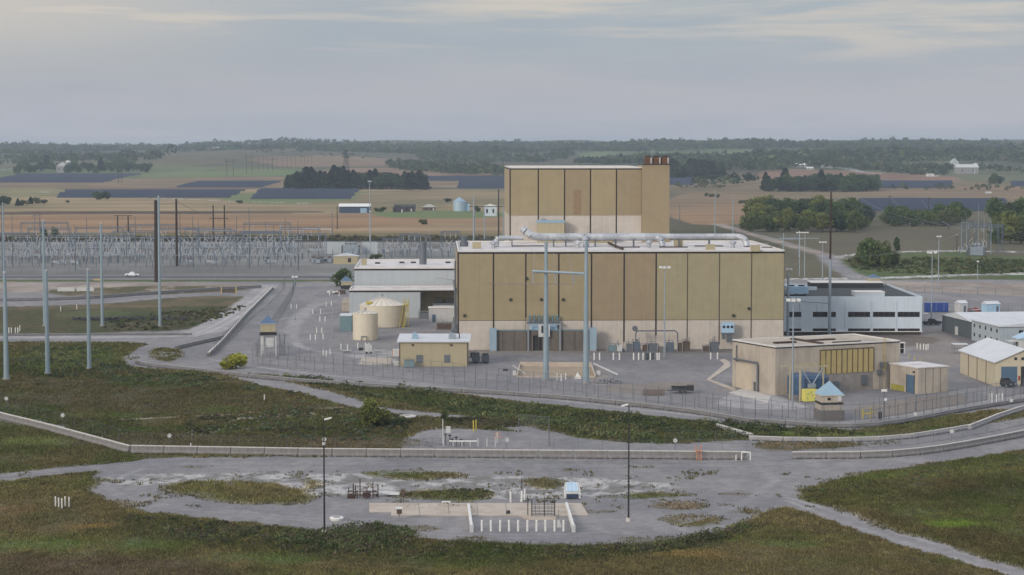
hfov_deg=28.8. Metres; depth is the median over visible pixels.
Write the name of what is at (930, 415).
concrete barrier
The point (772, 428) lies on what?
undergrowth
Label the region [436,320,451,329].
equipment skid
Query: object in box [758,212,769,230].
broadleaf tree
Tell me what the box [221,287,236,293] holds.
road gate
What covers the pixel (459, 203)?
grain bin
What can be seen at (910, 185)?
solar panel row
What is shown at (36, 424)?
concrete barrier
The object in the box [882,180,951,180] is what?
solar panel row
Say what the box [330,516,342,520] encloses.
well cover
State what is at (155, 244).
utility pole
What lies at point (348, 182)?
conifer tree
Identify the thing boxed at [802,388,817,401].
storage cabinet
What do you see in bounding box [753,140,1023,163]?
woodland
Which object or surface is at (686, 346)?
equipment skid
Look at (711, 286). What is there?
turbine hall
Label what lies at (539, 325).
transformer
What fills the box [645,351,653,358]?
dumpster
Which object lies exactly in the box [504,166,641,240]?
reactor building
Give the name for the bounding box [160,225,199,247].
substation gantry
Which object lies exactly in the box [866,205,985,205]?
solar panel row
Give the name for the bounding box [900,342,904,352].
smoking shelter
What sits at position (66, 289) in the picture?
concrete box
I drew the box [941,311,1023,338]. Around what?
workshop shed
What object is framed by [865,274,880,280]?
roof lookout
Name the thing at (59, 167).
farmhouse
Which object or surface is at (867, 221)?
broadleaf tree
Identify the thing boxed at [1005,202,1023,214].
broadleaf tree
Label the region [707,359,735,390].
kerb corner
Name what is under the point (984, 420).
concrete barrier
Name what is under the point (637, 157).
woodland
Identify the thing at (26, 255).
disconnect switch
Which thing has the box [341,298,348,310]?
tan lean to
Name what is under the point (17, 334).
concrete barrier
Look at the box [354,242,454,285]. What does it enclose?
annex
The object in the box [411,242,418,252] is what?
circuit breaker
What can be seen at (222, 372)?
concrete barrier
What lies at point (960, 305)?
garden shed
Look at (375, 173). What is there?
conifer tree
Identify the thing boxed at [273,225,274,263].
lightning mast
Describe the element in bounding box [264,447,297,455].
concrete barrier
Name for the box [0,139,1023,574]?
ground
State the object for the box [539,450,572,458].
concrete barrier
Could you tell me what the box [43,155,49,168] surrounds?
conifer tree
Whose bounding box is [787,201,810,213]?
broadleaf tree
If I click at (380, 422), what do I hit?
bush
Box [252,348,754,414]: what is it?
chain link fence
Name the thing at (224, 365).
bush
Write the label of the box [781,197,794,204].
broadleaf tree
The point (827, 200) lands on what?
broadleaf tree
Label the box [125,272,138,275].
pickup truck
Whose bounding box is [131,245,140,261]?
disconnect switch
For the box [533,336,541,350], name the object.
doorway
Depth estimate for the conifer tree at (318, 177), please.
2333.34 m
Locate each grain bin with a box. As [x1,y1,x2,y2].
[453,197,465,210]
[466,203,469,210]
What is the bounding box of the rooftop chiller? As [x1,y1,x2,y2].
[784,285,807,295]
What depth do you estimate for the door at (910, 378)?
408.07 m
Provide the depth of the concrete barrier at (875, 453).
322.40 m
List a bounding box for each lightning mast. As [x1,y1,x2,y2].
[1,205,2,271]
[12,231,12,266]
[40,222,41,263]
[86,217,87,261]
[126,226,126,258]
[180,233,181,263]
[192,216,193,268]
[236,216,237,260]
[248,222,250,268]
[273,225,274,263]
[978,208,978,243]
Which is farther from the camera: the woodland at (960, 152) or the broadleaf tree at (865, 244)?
the woodland at (960, 152)
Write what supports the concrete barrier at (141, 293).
on the ground at (760, 481)
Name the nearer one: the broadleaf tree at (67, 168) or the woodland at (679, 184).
the woodland at (679, 184)
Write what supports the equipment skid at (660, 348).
on the ground at (760, 481)
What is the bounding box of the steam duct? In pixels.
[490,226,749,247]
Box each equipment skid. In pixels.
[333,288,345,294]
[418,309,428,318]
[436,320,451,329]
[469,349,479,357]
[607,342,616,351]
[615,340,622,351]
[625,339,641,351]
[632,337,640,351]
[642,343,648,351]
[647,338,657,351]
[657,344,668,351]
[665,339,674,351]
[677,339,685,351]
[682,337,690,351]
[702,344,708,351]
[709,336,719,351]
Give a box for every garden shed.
[954,300,967,311]
[981,301,1000,311]
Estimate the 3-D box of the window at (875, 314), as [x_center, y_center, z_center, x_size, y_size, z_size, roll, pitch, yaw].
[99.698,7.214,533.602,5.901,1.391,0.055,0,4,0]
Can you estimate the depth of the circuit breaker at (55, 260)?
854.40 m
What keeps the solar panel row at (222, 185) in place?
on the ground at (760, 481)
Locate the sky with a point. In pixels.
(73, 72)
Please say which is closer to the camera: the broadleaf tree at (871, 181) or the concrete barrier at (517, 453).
the concrete barrier at (517, 453)
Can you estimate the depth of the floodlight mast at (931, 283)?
564.08 m
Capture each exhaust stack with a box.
[644,156,651,163]
[653,156,660,163]
[661,156,668,163]
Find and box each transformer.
[309,254,315,261]
[314,255,321,262]
[325,254,332,261]
[341,241,359,253]
[526,315,560,350]
[967,243,984,254]
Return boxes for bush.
[19,200,28,204]
[32,197,40,202]
[219,360,234,369]
[221,352,247,368]
[369,254,382,258]
[374,417,391,426]
[418,219,427,223]
[868,238,891,250]
[891,249,900,264]
[913,208,929,213]
[937,211,960,225]
[941,216,959,225]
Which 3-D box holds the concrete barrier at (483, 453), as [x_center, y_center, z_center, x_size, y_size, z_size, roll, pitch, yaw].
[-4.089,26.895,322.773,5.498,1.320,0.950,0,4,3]
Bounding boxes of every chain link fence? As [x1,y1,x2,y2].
[1,398,469,451]
[45,266,270,274]
[214,278,285,355]
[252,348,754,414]
[256,344,755,413]
[257,278,295,353]
[505,413,1023,452]
[518,414,543,428]
[665,430,748,443]
[755,379,1023,420]
[755,384,1020,422]
[895,284,1019,296]
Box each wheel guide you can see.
[467,503,473,531]
[565,502,574,531]
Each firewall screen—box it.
[323,241,344,253]
[362,241,377,253]
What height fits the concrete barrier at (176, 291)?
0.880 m
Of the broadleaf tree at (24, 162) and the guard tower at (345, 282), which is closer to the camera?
the guard tower at (345, 282)
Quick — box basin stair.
[593,363,617,374]
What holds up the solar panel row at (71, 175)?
on the ground at (760, 481)
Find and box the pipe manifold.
[442,419,495,446]
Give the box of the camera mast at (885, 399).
[878,389,886,418]
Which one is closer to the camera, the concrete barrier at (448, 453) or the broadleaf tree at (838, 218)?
the concrete barrier at (448, 453)
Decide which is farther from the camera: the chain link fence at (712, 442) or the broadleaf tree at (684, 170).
the broadleaf tree at (684, 170)
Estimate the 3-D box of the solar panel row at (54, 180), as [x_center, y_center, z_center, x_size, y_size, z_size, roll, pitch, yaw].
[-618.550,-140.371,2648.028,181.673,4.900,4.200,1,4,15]
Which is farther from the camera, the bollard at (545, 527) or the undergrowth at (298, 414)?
the undergrowth at (298, 414)
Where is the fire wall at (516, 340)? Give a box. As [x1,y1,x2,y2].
[497,329,589,350]
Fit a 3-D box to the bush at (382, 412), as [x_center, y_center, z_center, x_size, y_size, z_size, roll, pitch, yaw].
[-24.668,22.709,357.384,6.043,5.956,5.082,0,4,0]
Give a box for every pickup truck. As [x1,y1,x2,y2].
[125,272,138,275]
[922,318,941,324]
[1000,378,1016,387]
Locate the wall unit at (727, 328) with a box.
[721,322,733,341]
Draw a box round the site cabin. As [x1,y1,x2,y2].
[1005,332,1023,347]
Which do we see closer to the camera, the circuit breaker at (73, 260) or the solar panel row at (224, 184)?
the circuit breaker at (73, 260)
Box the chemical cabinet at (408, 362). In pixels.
[404,359,414,366]
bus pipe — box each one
[13,237,300,237]
[160,230,303,230]
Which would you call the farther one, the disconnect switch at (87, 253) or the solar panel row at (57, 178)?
the solar panel row at (57, 178)
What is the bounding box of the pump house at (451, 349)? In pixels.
[397,332,470,365]
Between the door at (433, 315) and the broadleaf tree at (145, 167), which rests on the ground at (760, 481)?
the broadleaf tree at (145, 167)
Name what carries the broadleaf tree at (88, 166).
on the ground at (760, 481)
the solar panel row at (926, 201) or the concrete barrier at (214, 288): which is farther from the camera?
the solar panel row at (926, 201)
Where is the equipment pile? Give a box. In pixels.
[967,307,980,311]
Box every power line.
[833,198,969,226]
[834,197,968,223]
[855,226,970,256]
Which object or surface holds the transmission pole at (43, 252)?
on the ground at (760, 481)
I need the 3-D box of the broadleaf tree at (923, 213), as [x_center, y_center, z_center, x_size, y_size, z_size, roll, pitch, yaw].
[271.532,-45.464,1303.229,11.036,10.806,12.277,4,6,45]
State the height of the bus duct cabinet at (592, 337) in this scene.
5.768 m
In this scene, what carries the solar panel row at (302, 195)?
on the ground at (760, 481)
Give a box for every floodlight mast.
[327,290,337,337]
[368,181,370,240]
[369,211,370,254]
[659,266,670,357]
[786,298,800,411]
[796,232,800,275]
[801,232,808,277]
[819,242,826,279]
[927,251,936,324]
[936,236,941,288]
[976,261,978,293]
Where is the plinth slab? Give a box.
[518,515,555,519]
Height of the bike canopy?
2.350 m
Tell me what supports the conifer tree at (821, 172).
on the ground at (760, 481)
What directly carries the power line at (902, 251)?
attached to the transmission pylon at (829, 307)
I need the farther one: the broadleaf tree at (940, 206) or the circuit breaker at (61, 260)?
the broadleaf tree at (940, 206)
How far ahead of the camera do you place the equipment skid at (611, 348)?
489.15 m
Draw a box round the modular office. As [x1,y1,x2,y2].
[970,316,1023,344]
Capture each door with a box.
[360,208,366,212]
[432,314,435,321]
[907,374,913,392]
[1001,366,1016,385]
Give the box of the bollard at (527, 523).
[526,520,528,531]
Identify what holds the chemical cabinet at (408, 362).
on the ground at (760, 481)
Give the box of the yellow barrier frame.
[862,408,872,418]
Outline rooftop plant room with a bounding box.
[536,219,564,242]
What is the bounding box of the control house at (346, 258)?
[333,253,358,263]
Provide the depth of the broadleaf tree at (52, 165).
3473.88 m
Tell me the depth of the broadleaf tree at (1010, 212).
1119.90 m
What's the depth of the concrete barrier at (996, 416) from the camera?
367.63 m
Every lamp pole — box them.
[322,417,331,531]
[621,404,630,521]
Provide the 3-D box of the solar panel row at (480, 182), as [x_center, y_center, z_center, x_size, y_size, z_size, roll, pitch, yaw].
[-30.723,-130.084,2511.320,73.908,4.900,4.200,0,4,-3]
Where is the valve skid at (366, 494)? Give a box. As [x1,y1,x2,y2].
[347,479,378,498]
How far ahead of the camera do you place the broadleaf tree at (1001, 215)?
1121.77 m
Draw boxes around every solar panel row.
[0,178,113,179]
[0,179,112,180]
[0,180,109,180]
[0,181,104,182]
[1,177,121,177]
[5,176,123,177]
[13,175,129,175]
[16,174,133,175]
[24,173,140,173]
[57,196,229,197]
[58,193,236,194]
[58,195,230,196]
[60,192,239,193]
[62,194,230,194]
[64,189,244,190]
[66,191,236,191]
[68,190,238,190]
[177,186,261,186]
[179,185,263,186]
[182,184,265,185]
[185,183,270,184]
[190,182,274,183]
[195,181,278,182]
[251,197,350,198]
[252,196,351,197]
[253,194,354,195]
[254,195,350,195]
[256,192,354,193]
[257,190,357,191]
[257,193,352,193]
[258,191,354,191]
[260,189,356,189]
[261,188,358,188]
[427,179,503,180]
[428,177,503,177]
[428,178,503,178]
[429,176,503,176]
[457,186,503,186]
[457,187,503,188]
[458,182,503,183]
[458,185,503,185]
[459,181,503,181]
[459,183,503,183]
[459,184,503,184]
[669,183,693,184]
[857,200,1006,201]
[858,198,1005,199]
[859,199,1004,199]
[859,201,1005,202]
[861,202,1002,203]
[864,203,987,203]
[864,204,1005,204]
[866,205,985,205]
[870,206,985,206]
[871,207,984,207]
[872,208,984,210]
[879,183,950,184]
[879,184,948,184]
[880,187,952,188]
[881,185,944,185]
[881,186,949,186]
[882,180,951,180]
[882,181,951,181]
[882,182,952,183]
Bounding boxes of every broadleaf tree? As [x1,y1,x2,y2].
[0,196,10,204]
[13,163,22,173]
[17,159,32,170]
[24,165,34,171]
[33,164,39,171]
[36,162,45,170]
[47,161,55,169]
[51,227,58,235]
[63,164,74,172]
[71,161,77,170]
[74,164,82,171]
[85,163,94,170]
[91,191,102,199]
[92,165,98,172]
[100,191,110,199]
[105,162,114,171]
[110,159,125,171]
[116,157,130,163]
[123,162,134,170]
[131,161,137,169]
[137,163,150,172]
[283,175,293,184]
[330,268,353,286]
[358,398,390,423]
[360,404,381,427]
[371,176,388,188]
[378,172,391,187]
[378,207,386,211]
[383,173,400,188]
[393,177,413,188]
[440,412,448,420]
[670,165,693,177]
[739,214,754,228]
[741,196,764,215]
[743,216,760,231]
[751,202,771,215]
[753,212,762,228]
[757,194,773,200]
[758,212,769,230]
[762,198,783,206]
[764,215,779,231]
[767,176,789,191]
[770,202,794,212]
[772,207,793,231]
[781,174,798,191]
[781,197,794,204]
[785,217,798,230]
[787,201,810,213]
[793,176,804,182]
[795,215,811,231]
[796,209,816,228]
[800,175,824,191]
[801,198,814,206]
[804,199,820,213]
[806,207,818,215]
[810,194,825,201]
[810,202,829,212]
[810,212,833,231]
[823,198,834,203]
[824,175,841,191]
[824,201,848,213]
[824,210,846,231]
[836,178,854,191]
[840,197,863,213]
[842,172,868,191]
[844,209,865,231]
[852,253,865,263]
[857,237,877,265]
[859,175,876,190]
[859,216,872,229]
[860,205,876,219]
[866,241,893,267]
[868,175,883,190]
[877,212,887,223]
[880,253,891,267]
[883,205,905,226]
[893,236,900,250]
[898,206,908,212]
[904,211,922,226]
[920,210,930,224]
[921,212,938,225]
[928,209,938,223]
[932,203,945,210]
[934,164,945,171]
[945,205,966,222]
[946,201,973,221]
[984,196,1007,219]
[987,222,997,232]
[988,173,997,183]
[988,222,1005,243]
[990,203,1006,221]
[992,211,1008,222]
[994,176,1004,183]
[999,214,1021,243]
[1003,210,1022,217]
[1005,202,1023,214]
[1009,199,1023,212]
[1009,215,1023,243]
[1011,197,1023,213]
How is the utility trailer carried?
on the ground at (760, 481)
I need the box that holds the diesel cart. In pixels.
[359,344,371,353]
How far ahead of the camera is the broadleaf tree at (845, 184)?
2248.57 m
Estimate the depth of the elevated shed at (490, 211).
1470.80 m
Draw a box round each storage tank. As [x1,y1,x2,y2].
[350,308,378,340]
[360,294,408,327]
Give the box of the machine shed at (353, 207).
[338,203,371,212]
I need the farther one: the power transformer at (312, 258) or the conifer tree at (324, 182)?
the conifer tree at (324, 182)
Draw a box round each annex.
[349,285,453,317]
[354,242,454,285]
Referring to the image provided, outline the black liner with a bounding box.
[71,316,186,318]
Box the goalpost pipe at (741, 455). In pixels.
[735,452,750,459]
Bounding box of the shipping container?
[924,302,947,311]
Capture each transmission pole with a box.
[2,202,4,270]
[2,271,9,379]
[42,219,44,325]
[44,270,50,373]
[86,268,92,368]
[100,223,104,325]
[157,196,162,325]
[714,190,715,233]
[780,231,818,256]
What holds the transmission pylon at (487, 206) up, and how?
on the ground at (760, 481)
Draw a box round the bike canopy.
[951,343,968,352]
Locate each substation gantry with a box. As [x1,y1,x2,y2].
[0,227,35,249]
[0,234,26,247]
[20,222,68,244]
[27,227,71,250]
[48,233,85,255]
[70,229,110,250]
[75,226,123,243]
[96,230,134,255]
[112,230,153,242]
[129,223,174,241]
[142,236,179,251]
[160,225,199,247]
[184,227,231,245]
[196,224,235,245]
[196,233,234,255]
[238,226,281,248]
[242,232,280,256]
[243,222,290,239]
[279,221,318,242]
[289,232,326,256]
[382,238,402,252]
[399,233,418,247]
[410,235,430,251]
[440,226,460,249]
[962,223,990,248]
[967,226,998,252]
[974,224,1003,250]
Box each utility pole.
[154,200,157,281]
[175,199,177,265]
[473,195,473,240]
[484,205,484,238]
[498,189,498,236]
[669,204,689,223]
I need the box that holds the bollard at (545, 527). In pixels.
[544,520,546,531]
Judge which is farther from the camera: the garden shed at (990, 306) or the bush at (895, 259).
the bush at (895, 259)
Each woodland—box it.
[0,140,154,151]
[0,143,176,164]
[140,136,513,154]
[257,148,377,157]
[385,157,508,175]
[414,138,574,162]
[449,136,1023,150]
[568,137,780,151]
[573,149,782,163]
[664,149,864,170]
[675,182,725,187]
[691,171,759,184]
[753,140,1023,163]
[840,154,1023,172]
[856,163,948,174]
[890,183,1023,189]
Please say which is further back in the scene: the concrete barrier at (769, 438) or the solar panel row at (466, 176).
the solar panel row at (466, 176)
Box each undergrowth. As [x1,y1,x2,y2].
[0,234,497,240]
[0,344,299,393]
[103,305,245,330]
[125,514,759,558]
[184,405,411,441]
[281,372,864,442]
[281,520,417,549]
[422,488,493,499]
[449,416,522,426]
[802,460,1020,502]
[844,256,1023,274]
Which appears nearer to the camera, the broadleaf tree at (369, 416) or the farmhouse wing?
the broadleaf tree at (369, 416)
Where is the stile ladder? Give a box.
[695,445,701,460]
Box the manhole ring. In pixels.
[400,414,415,417]
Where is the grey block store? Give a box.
[339,313,352,330]
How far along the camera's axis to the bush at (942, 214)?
1293.19 m
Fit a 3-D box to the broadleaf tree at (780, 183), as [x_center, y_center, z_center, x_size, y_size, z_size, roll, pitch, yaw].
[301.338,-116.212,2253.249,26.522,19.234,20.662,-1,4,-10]
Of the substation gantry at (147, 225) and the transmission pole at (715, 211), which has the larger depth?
the transmission pole at (715, 211)
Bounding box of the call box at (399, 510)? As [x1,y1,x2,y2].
[396,507,402,519]
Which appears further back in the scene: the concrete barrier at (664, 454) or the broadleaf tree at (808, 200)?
the broadleaf tree at (808, 200)
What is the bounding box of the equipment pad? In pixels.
[358,357,391,364]
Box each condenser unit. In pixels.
[472,353,479,362]
[481,353,488,362]
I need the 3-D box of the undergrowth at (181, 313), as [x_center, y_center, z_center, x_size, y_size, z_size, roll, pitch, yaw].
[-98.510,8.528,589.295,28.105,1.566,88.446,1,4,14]
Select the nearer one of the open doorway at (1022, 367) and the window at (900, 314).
the open doorway at (1022, 367)
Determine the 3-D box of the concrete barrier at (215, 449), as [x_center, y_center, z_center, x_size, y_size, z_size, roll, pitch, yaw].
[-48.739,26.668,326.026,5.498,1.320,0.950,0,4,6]
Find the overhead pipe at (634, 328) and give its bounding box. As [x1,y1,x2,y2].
[632,326,677,339]
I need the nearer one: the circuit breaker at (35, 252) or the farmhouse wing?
the circuit breaker at (35, 252)
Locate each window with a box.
[789,312,800,316]
[789,328,800,332]
[813,312,827,316]
[813,328,827,332]
[848,312,869,316]
[848,328,869,332]
[873,312,894,316]
[873,328,894,332]
[898,312,919,316]
[898,328,919,332]
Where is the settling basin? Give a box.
[516,362,595,376]
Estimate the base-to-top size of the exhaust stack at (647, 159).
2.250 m
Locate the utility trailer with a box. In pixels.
[666,385,693,393]
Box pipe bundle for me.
[370,489,404,496]
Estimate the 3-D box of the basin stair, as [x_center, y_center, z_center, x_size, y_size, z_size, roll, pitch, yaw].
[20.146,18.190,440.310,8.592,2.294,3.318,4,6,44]
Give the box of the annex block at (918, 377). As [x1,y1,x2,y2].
[889,361,948,393]
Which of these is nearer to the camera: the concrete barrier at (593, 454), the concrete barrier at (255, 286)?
the concrete barrier at (593, 454)
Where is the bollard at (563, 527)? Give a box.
[562,520,564,531]
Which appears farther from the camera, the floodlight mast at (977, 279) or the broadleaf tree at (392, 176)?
the broadleaf tree at (392, 176)
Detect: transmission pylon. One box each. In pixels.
[114,215,131,231]
[209,205,227,239]
[469,202,503,237]
[532,240,590,383]
[784,192,831,336]
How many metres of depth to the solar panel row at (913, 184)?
2462.27 m
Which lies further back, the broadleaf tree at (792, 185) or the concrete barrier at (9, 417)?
the broadleaf tree at (792, 185)
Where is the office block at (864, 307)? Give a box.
[784,280,922,334]
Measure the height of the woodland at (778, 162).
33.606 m
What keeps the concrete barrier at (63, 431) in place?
on the ground at (760, 481)
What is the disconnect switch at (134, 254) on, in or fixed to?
on the ground at (760, 481)
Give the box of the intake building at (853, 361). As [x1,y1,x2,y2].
[732,333,899,394]
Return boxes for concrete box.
[57,287,75,290]
[77,287,94,290]
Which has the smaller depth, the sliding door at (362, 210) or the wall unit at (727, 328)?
the wall unit at (727, 328)
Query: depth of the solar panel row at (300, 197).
1950.88 m
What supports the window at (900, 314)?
in the office block at (864, 307)
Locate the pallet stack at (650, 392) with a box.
[642,389,664,394]
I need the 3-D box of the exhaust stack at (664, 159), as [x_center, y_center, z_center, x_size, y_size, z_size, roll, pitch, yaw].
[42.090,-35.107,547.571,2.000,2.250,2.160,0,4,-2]
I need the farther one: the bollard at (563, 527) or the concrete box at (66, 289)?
the concrete box at (66, 289)
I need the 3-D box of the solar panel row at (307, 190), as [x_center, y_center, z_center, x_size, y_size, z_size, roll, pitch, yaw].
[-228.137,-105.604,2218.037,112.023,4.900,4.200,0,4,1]
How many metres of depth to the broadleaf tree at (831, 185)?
2257.34 m
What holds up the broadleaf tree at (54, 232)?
on the ground at (760, 481)
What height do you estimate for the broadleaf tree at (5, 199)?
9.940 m
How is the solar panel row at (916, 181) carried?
on the ground at (760, 481)
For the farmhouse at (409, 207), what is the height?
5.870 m
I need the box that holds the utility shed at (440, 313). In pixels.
[428,306,453,321]
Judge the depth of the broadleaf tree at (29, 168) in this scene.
3360.87 m
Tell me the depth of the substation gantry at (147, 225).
1035.96 m
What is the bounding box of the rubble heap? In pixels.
[595,377,623,383]
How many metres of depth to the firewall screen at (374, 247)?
944.85 m
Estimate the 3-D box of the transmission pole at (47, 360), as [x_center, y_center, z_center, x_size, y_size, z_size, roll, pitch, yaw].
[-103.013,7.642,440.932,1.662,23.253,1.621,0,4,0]
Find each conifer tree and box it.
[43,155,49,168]
[97,157,106,170]
[283,175,291,187]
[291,171,303,188]
[300,167,315,187]
[309,167,316,179]
[314,170,322,187]
[319,171,330,187]
[327,172,332,187]
[329,165,336,177]
[330,167,345,188]
[341,166,345,175]
[342,169,355,188]
[351,170,356,185]
[354,174,363,188]
[364,170,377,187]
[373,168,378,187]
[402,172,414,189]
[413,170,423,187]
[419,175,431,189]
[669,159,673,170]
[670,160,683,177]
[685,158,694,166]
[700,161,715,178]
[718,161,727,175]
[759,172,767,189]
[763,176,772,191]
[780,167,788,188]
[796,177,804,191]
[814,169,828,191]
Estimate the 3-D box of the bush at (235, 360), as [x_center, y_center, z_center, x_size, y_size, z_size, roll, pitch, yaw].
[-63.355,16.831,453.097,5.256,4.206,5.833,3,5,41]
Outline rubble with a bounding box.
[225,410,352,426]
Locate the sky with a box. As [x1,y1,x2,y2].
[0,0,1023,144]
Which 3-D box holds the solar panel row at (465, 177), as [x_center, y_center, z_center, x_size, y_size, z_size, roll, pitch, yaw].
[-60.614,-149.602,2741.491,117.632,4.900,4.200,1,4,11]
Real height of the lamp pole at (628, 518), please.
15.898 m
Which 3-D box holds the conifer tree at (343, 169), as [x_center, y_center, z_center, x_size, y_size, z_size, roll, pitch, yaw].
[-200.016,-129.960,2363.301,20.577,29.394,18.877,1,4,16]
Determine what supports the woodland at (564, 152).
on the ground at (760, 481)
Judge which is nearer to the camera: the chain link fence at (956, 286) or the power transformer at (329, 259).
the chain link fence at (956, 286)
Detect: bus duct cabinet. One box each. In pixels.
[489,328,496,350]
[589,327,596,350]
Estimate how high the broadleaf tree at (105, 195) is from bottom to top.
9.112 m
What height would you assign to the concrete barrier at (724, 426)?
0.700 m
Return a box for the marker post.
[557,509,560,526]
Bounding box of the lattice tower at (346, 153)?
[343,150,349,170]
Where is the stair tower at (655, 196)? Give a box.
[638,164,669,241]
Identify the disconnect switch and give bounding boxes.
[21,249,30,262]
[46,247,55,261]
[47,248,56,262]
[50,241,59,254]
[83,246,91,261]
[130,247,138,261]
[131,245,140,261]
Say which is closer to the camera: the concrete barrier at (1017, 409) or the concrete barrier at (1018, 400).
the concrete barrier at (1017, 409)
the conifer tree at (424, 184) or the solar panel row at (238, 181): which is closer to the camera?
the conifer tree at (424, 184)
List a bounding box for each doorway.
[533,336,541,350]
[1021,366,1023,385]
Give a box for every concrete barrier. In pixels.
[0,298,24,300]
[0,333,31,335]
[2,413,15,422]
[15,416,30,425]
[25,297,48,300]
[29,419,44,428]
[32,333,64,334]
[42,423,56,432]
[49,297,72,299]
[56,426,71,436]
[65,333,96,334]
[70,430,86,440]
[73,296,95,298]
[84,434,99,443]
[95,294,114,297]
[97,333,127,334]
[98,437,113,448]
[112,441,130,452]
[114,293,132,296]
[128,333,159,334]
[131,445,163,453]
[132,292,150,295]
[135,360,143,365]
[143,362,159,367]
[151,290,168,293]
[159,364,177,369]
[160,333,191,334]
[164,445,197,453]
[168,289,186,292]
[174,343,189,348]
[177,366,194,369]
[187,288,204,291]
[189,340,201,345]
[194,368,212,372]
[197,446,230,454]
[201,338,213,343]
[205,287,223,290]
[207,349,213,355]
[212,335,224,340]
[212,370,230,374]
[223,286,242,288]
[230,372,248,377]
[231,446,264,454]
[242,285,261,288]
[248,374,269,379]
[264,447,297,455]
[269,376,290,380]
[290,377,312,382]
[298,448,331,456]
[312,379,335,384]
[332,448,366,456]
[335,381,359,385]
[359,382,383,387]
[366,448,400,456]
[384,384,409,387]
[401,448,434,456]
[409,385,435,389]
[435,387,461,392]
[435,449,468,457]
[462,388,488,393]
[470,449,503,457]
[488,390,514,395]
[504,449,537,457]
[514,392,540,397]
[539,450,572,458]
[540,393,566,399]
[566,395,590,401]
[573,450,606,458]
[591,398,615,404]
[608,450,641,458]
[615,400,641,406]
[640,403,665,409]
[643,450,676,458]
[664,405,688,412]
[677,451,711,459]
[688,408,710,415]
[710,412,731,419]
[712,451,746,459]
[716,423,728,429]
[732,415,756,422]
[739,430,753,434]
[749,435,782,441]
[755,418,785,423]
[783,437,817,441]
[786,420,817,426]
[791,451,825,458]
[817,423,851,427]
[819,437,851,441]
[826,451,859,458]
[851,422,880,427]
[852,436,884,441]
[860,450,892,458]
[879,419,901,425]
[884,434,911,440]
[892,447,919,456]
[901,416,921,422]
[910,430,932,437]
[918,444,943,454]
[919,412,938,418]
[931,427,951,434]
[938,409,955,416]
[941,441,963,451]
[952,424,968,431]
[955,406,972,412]
[963,438,982,447]
[967,421,981,429]
[972,403,990,409]
[979,417,991,425]
[982,435,1000,444]
[989,413,1001,419]
[990,400,1007,406]
[998,431,1017,440]
[1000,409,1012,416]
[1006,398,1023,404]
[1011,406,1023,412]
[1016,429,1023,437]
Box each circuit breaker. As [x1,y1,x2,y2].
[34,250,41,257]
[51,256,59,264]
[58,255,66,264]
[70,256,78,264]
[181,254,187,261]
[212,256,219,264]
[271,255,278,264]
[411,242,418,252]
[446,242,453,252]
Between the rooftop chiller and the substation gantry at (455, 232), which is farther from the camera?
the substation gantry at (455, 232)
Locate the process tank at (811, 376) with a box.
[786,372,828,399]
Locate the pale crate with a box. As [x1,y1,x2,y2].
[392,349,398,355]
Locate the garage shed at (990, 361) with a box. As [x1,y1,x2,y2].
[958,337,1023,385]
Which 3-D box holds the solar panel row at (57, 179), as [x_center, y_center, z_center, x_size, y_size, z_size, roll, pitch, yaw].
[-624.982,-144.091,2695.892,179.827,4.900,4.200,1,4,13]
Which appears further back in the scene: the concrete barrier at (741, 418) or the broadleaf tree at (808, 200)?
the broadleaf tree at (808, 200)
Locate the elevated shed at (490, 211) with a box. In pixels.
[485,204,496,215]
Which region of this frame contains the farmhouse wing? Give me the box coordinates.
[393,205,403,211]
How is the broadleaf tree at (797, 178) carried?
on the ground at (760, 481)
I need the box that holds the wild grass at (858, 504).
[0,340,1023,574]
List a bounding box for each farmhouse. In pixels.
[56,162,65,172]
[394,204,415,211]
[422,204,435,209]
[791,163,807,167]
[950,158,958,164]
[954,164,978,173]
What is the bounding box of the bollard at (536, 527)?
[535,520,537,531]
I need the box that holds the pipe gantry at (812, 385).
[780,362,827,400]
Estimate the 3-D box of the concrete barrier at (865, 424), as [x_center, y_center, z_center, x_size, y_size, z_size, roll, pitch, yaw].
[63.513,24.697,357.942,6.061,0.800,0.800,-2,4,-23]
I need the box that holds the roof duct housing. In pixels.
[589,241,612,242]
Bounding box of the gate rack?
[527,495,554,515]
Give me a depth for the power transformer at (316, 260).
865.04 m
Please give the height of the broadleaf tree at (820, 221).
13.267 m
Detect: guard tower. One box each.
[259,316,284,355]
[340,276,351,289]
[814,381,844,419]
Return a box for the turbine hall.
[451,236,784,349]
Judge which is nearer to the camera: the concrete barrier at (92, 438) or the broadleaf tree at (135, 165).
the concrete barrier at (92, 438)
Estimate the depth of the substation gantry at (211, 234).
926.05 m
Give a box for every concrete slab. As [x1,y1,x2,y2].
[369,503,588,515]
[729,388,770,402]
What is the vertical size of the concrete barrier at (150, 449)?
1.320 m
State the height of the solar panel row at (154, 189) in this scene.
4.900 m
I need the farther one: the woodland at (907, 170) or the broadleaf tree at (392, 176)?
the woodland at (907, 170)
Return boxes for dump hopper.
[564,482,580,497]
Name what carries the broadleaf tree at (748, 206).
on the ground at (760, 481)
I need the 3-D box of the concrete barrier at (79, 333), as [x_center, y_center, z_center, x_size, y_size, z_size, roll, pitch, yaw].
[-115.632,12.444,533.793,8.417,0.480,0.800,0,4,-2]
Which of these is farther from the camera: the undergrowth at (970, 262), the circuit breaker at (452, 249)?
the circuit breaker at (452, 249)
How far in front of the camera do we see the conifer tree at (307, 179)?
2324.89 m
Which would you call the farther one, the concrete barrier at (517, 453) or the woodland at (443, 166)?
the woodland at (443, 166)
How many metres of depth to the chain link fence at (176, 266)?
789.98 m
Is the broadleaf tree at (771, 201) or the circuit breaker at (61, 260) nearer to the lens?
the circuit breaker at (61, 260)
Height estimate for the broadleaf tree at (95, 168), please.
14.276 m
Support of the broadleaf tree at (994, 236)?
on the ground at (760, 481)

